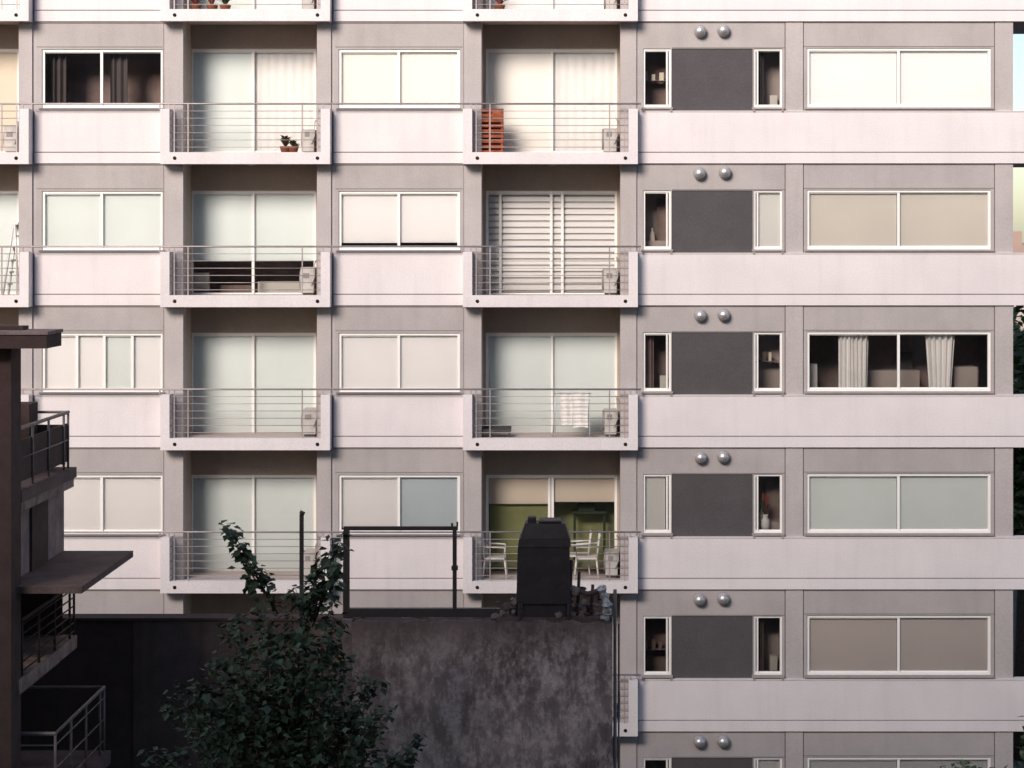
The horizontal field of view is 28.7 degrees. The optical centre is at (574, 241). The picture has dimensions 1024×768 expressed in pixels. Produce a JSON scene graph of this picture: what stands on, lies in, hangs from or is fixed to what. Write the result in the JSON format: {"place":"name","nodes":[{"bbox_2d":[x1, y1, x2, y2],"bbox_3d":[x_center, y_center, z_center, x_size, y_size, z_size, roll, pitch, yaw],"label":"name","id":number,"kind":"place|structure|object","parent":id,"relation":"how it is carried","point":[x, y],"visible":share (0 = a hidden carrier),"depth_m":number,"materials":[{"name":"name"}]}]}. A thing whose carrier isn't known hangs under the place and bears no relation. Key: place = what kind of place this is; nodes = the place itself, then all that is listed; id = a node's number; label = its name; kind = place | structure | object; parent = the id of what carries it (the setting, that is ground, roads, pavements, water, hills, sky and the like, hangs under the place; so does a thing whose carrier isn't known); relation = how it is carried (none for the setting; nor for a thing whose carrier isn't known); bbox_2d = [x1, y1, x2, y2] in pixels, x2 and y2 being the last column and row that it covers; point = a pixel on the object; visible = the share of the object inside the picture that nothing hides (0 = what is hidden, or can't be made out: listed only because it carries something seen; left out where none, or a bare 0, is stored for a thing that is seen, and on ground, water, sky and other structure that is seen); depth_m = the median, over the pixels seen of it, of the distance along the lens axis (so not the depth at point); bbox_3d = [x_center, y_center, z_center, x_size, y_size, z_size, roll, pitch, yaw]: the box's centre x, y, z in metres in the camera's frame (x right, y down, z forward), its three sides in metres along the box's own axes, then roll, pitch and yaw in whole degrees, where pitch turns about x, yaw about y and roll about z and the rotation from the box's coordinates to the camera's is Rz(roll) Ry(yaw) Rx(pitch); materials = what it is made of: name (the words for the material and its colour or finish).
{"place":"outdoors","nodes":[
{"label":"outdoors","id":0,"kind":"place"},
{"bbox_2d":[0,325,132,767],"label":"neighbour building","id":1,"kind":"structure","parent":0,"point":[42,571],"depth_m":29.37,"materials":[{"name":"grey concrete"}]},
{"bbox_2d":[21,614,342,767],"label":"party wall","id":2,"kind":"structure","parent":0,"point":[137,665],"depth_m":33.00,"materials":[{"name":"grey concrete"}]},
{"bbox_2d":[299,510,304,662],"bbox_3d":[-3.020,4.832,22.150,0.068,3.709,0.060,0,0,0],"label":"iron post","id":3,"kind":"object","parent":2,"relation":"attached to","point":[301,547],"visible":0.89,"depth_m":22.13,"materials":[{"name":"black metal"}]},
{"bbox_2d":[1013,589,1023,767],"bbox_3d":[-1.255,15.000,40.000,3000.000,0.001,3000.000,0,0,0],"label":"ground","id":4,"kind":"structure","parent":0,"point":[1015,762],"depth_m":77.08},
{"bbox_2d":[136,520,426,767],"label":"leafy tree","id":5,"kind":"object","parent":4,"relation":"on","point":[294,726],"visible":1,"depth_m":19.87,"materials":[{"name":"green plant"}]},
{"bbox_2d":[342,617,612,767],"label":"concrete wall","id":6,"kind":"structure","parent":4,"relation":"on","point":[476,692],"depth_m":22.00,"materials":[{"name":"grey concrete"}]},
{"bbox_2d":[343,522,499,617],"bbox_3d":[-1.696,3.645,22.150,1.738,1.078,0.080,0,0,0],"label":"guard rail","id":7,"kind":"object","parent":6,"relation":"on","point":[454,611],"visible":0.98,"depth_m":22.12,"materials":[{"name":"black metal"}]},
{"bbox_2d":[516,516,570,619],"bbox_3d":[-0.343,3.619,22.200,0.600,1.142,0.420,0,0,0],"label":"water tank","id":8,"kind":"object","parent":6,"relation":"on","point":[543,569],"visible":1,"depth_m":22.00,"materials":[{"name":"black metal"}]},
{"bbox_2d":[491,560,611,622],"bbox_3d":[-0.256,3.888,22.184,1.349,0.703,0.354,0,0,0],"label":"rubble pile","id":9,"kind":"object","parent":6,"relation":"on","point":[588,615],"visible":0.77,"depth_m":22.07,"materials":[{"name":"grey stone"}]},
{"bbox_2d":[579,585,611,622],"bbox_3d":[0.204,3.990,22.027,0.461,0.413,0.159,0,0,19],"label":"wrapped pipe","id":10,"kind":"object","parent":6,"relation":"on","point":[607,603],"visible":1,"depth_m":21.97,"materials":[{"name":"metal"}]},
{"bbox_2d":[613,589,619,767],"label":"drain pipe","id":11,"kind":"object","parent":6,"relation":"attached to","point":[614,678],"visible":1,"depth_m":22.09,"materials":[{"name":"grey metal"}]},
{"bbox_2d":[0,0,1012,767],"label":"walls","id":12,"kind":"structure","parent":4,"relation":"on","point":[712,210],"depth_m":40.05,"materials":[{"name":"grey paint"}]},
{"bbox_2d":[0,0,637,735],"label":"balconies","id":13,"kind":"structure","parent":12,"relation":"attached to","point":[168,298],"depth_m":39.70,"materials":[{"name":"white paint"}]},
{"bbox_2d":[2,223,18,294],"bbox_3d":[-11.315,0.358,40.300,0.368,1.484,0.448,0,0,0],"label":"step ladder","id":14,"kind":"object","parent":13,"relation":"on","point":[15,228],"visible":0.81,"depth_m":40.15,"materials":[{"name":"metal"}]},
{"bbox_2d":[3,121,18,151],"bbox_3d":[-11.348,-2.148,40.498,0.333,0.793,0.744,0,0,0],"label":"air conditioner","id":15,"kind":"object","parent":13,"relation":"on","point":[9,141],"visible":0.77,"depth_m":40.18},
{"bbox_2d":[190,0,201,8],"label":"potted plant","id":16,"kind":"object","parent":13,"relation":"on","point":[195,6],"visible":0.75,"depth_m":40.24,"materials":[{"name":"ceramic"}]},
{"bbox_2d":[206,0,217,8],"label":"potted plant","id":17,"kind":"object","parent":13,"relation":"on","point":[212,6],"visible":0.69,"depth_m":40.24,"materials":[{"name":"ceramic"}]},
{"bbox_2d":[217,0,230,8],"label":"potted plant","id":18,"kind":"object","parent":13,"relation":"on","point":[225,6],"visible":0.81,"depth_m":40.23,"materials":[{"name":"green plant"}]},
{"bbox_2d":[280,135,291,151],"bbox_3d":[-5.836,-1.951,40.289,0.343,0.396,0.434,0,0,17],"label":"potted plant","id":19,"kind":"object","parent":13,"relation":"on","point":[285,142],"visible":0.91,"depth_m":40.22,"materials":[{"name":"green plant"}]},
{"bbox_2d":[289,140,299,151],"bbox_3d":[-5.675,-1.898,40.292,0.388,0.290,0.368,0,0,-43],"label":"potted plant","id":20,"kind":"object","parent":13,"relation":"on","point":[294,147],"visible":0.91,"depth_m":40.22,"materials":[{"name":"green plant"}]},
{"bbox_2d":[299,258,316,294],"bbox_3d":[-5.382,0.695,40.498,0.336,0.793,0.744,0,0,0],"label":"air conditioner","id":21,"kind":"object","parent":13,"relation":"on","point":[309,288],"visible":0.73,"depth_m":40.18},
{"bbox_2d":[301,404,316,436],"bbox_3d":[-5.346,3.538,40.498,0.341,0.793,0.744,0,0,0],"label":"air conditioner","id":22,"kind":"object","parent":13,"relation":"on","point":[309,412],"visible":0.68,"depth_m":40.18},
{"bbox_2d":[301,119,316,151],"bbox_3d":[-5.365,-2.148,40.498,0.307,0.793,0.744,0,0,0],"label":"air conditioner","id":23,"kind":"object","parent":13,"relation":"on","point":[309,142],"visible":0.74,"depth_m":40.18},
{"bbox_2d":[303,0,316,8],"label":"air conditioner","id":24,"kind":"object","parent":13,"relation":"on","point":[309,2],"visible":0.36,"depth_m":40.18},
{"bbox_2d":[304,541,316,577],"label":"air conditioner","id":25,"kind":"object","parent":13,"relation":"on","point":[309,559],"visible":0.41,"depth_m":40.18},
{"bbox_2d":[0,0,640,723],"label":"railings","id":26,"kind":"object","parent":13,"relation":"on","point":[302,282],"visible":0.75,"depth_m":39.79,"materials":[{"name":"metal"}]},
{"bbox_2d":[481,109,503,151],"bbox_3d":[-1.726,-2.209,40.222,0.595,0.915,0.375,0,0,0],"label":"slatted wooden shelf","id":27,"kind":"object","parent":13,"relation":"on","point":[497,142],"visible":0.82,"depth_m":40.03,"materials":[{"name":"orange wood"}]},
{"bbox_2d":[482,533,507,578],"bbox_3d":[-1.624,6.334,40.350,0.542,0.901,0.536,0,0,0],"label":"garden chair","id":28,"kind":"object","parent":13,"relation":"on","point":[496,557],"visible":0.88,"depth_m":40.19,"materials":[{"name":"white plastic"}]},
{"bbox_2d":[482,426,510,436],"bbox_3d":[-1.641,3.825,40.275,0.719,0.220,0.350,0,0,0],"label":"storage bench","id":29,"kind":"object","parent":13,"relation":"on","point":[498,428],"visible":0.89,"depth_m":40.15,"materials":[{"name":"grey wood"}]},
{"bbox_2d":[494,0,508,8],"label":"potted plant","id":30,"kind":"object","parent":13,"relation":"on","point":[499,6],"visible":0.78,"depth_m":40.24,"materials":[{"name":"ceramic"}]},
{"bbox_2d":[552,393,590,436],"bbox_3d":[-0.062,3.479,40.083,0.778,0.917,0.352,0,0,0],"label":"towel on drying rack","id":31,"kind":"object","parent":13,"relation":"on","point":[575,410],"visible":1,"depth_m":39.92,"materials":[{"name":"fabric"}]},
{"bbox_2d":[574,533,600,578],"bbox_3d":[0.253,6.334,40.350,0.542,0.901,0.536,0,0,0],"label":"garden chair","id":32,"kind":"object","parent":13,"relation":"on","point":[586,557],"visible":0.89,"depth_m":40.13,"materials":[{"name":"white plastic"}]},
{"bbox_2d":[602,256,617,294],"bbox_3d":[0.714,0.695,40.498,0.330,0.793,0.744,0,0,0],"label":"air conditioner","id":33,"kind":"object","parent":13,"relation":"on","point":[613,288],"visible":0.89,"depth_m":40.18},
{"bbox_2d":[602,395,617,436],"bbox_3d":[0.717,3.538,40.498,0.313,0.793,0.744,0,0,0],"label":"air conditioner","id":34,"kind":"object","parent":13,"relation":"on","point":[613,411],"visible":0.94,"depth_m":40.18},
{"bbox_2d":[602,117,617,151],"bbox_3d":[0.711,-2.148,40.498,0.324,0.793,0.744,0,0,0],"label":"air conditioner","id":35,"kind":"object","parent":13,"relation":"on","point":[605,141],"visible":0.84,"depth_m":40.18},
{"bbox_2d":[604,0,616,8],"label":"air conditioner","id":36,"kind":"object","parent":13,"relation":"on","point":[611,2],"visible":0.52,"depth_m":40.18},
{"bbox_2d":[603,535,618,577],"bbox_3d":[0.739,6.381,40.498,0.315,0.793,0.744,0,0,0],"label":"air conditioner","id":37,"kind":"object","parent":13,"relation":"on","point":[614,559],"visible":0.91,"depth_m":40.18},
{"bbox_2d":[0,0,990,767],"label":"window frames","id":38,"kind":"structure","parent":12,"relation":"attached to","point":[756,476],"depth_m":40.09,"materials":[{"name":"white metal"}]},
{"bbox_2d":[0,0,986,767],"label":"blinds","id":39,"kind":"object","parent":38,"relation":"attached to","point":[852,644],"visible":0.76,"depth_m":40.16,"materials":[{"name":"white fabric"}]},
{"bbox_2d":[51,52,954,670],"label":"curtains","id":40,"kind":"object","parent":12,"relation":"attached to","point":[577,78],"visible":0.91,"depth_m":41.04,"materials":[{"name":"fabric"}]},
{"bbox_2d":[0,22,1023,717],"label":"floor slabs","id":41,"kind":"structure","parent":12,"relation":"on","point":[1018,26],"depth_m":40.73,"materials":[{"name":"paint"}]},
{"bbox_2d":[570,529,591,574],"bbox_3d":[0.082,6.334,40.680,0.542,0.901,0.536,0,0,0],"label":"garden chair","id":42,"kind":"object","parent":41,"relation":"on","point":[588,551],"visible":0.64,"depth_m":40.45,"materials":[{"name":"white plastic"}]},
{"bbox_2d":[572,503,605,561],"bbox_3d":[0.294,6.013,41.375,0.719,1.203,0.350,0,0,0],"label":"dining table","id":43,"kind":"object","parent":41,"relation":"on","point":[586,508],"visible":0.87,"depth_m":41.25,"materials":[{"name":"black wood"}]},
{"bbox_2d":[39,107,993,679],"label":"window sills","id":44,"kind":"structure","parent":12,"relation":"attached to","point":[643,393],"depth_m":39.97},
{"bbox_2d":[46,52,986,767],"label":"rooms","id":45,"kind":"object","parent":12,"relation":"attached to","point":[144,86],"visible":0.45,"depth_m":41.10,"materials":[{"name":"paint"}]},
{"bbox_2d":[34,0,1023,730],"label":"parapet bands","id":46,"kind":"object","parent":12,"relation":"attached to","point":[792,562],"visible":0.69,"depth_m":40.00,"materials":[{"name":"white paint"}]},
{"bbox_2d":[693,24,730,747],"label":"wall vents","id":47,"kind":"object","parent":12,"relation":"attached to","point":[723,456],"depth_m":39.90,"materials":[{"name":"metal"}]},
{"bbox_2d":[761,493,769,528],"bbox_3d":[3.876,5.450,40.270,0.431,0.812,0.180,0,0,0],"label":"flower vase","id":48,"kind":"object","parent":12,"relation":"on","point":[765,522],"visible":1,"depth_m":40.23,"materials":[{"name":"white ceramic"}]},
{"bbox_2d":[938,716,1023,767],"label":"garden tree","id":49,"kind":"object","parent":4,"relation":"on","point":[962,762],"visible":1,"depth_m":30.38,"materials":[{"name":"green plant"}]},
{"bbox_2d":[1013,305,1023,760],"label":"street tree","id":50,"kind":"object","parent":4,"relation":"on","point":[1018,485],"visible":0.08,"depth_m":56.71,"materials":[{"name":"green plant"}]},
{"bbox_2d":[1013,231,1023,340],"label":"distant city","id":51,"kind":"object","parent":4,"relation":"on","point":[1018,245],"visible":0.02,"depth_m":172.81,"materials":[{"name":"brick"}]},
{"bbox_2d":[1013,305,1023,391],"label":"street tree","id":52,"kind":"object","parent":4,"relation":"on","point":[1015,381],"visible":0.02,"depth_m":69.76,"materials":[{"name":"green plant"}]},
{"bbox_2d":[1013,34,1023,241],"label":"sky","id":53,"kind":"structure","parent":0,"point":[1018,39],"materials":[{"name":"white"}]}
]}

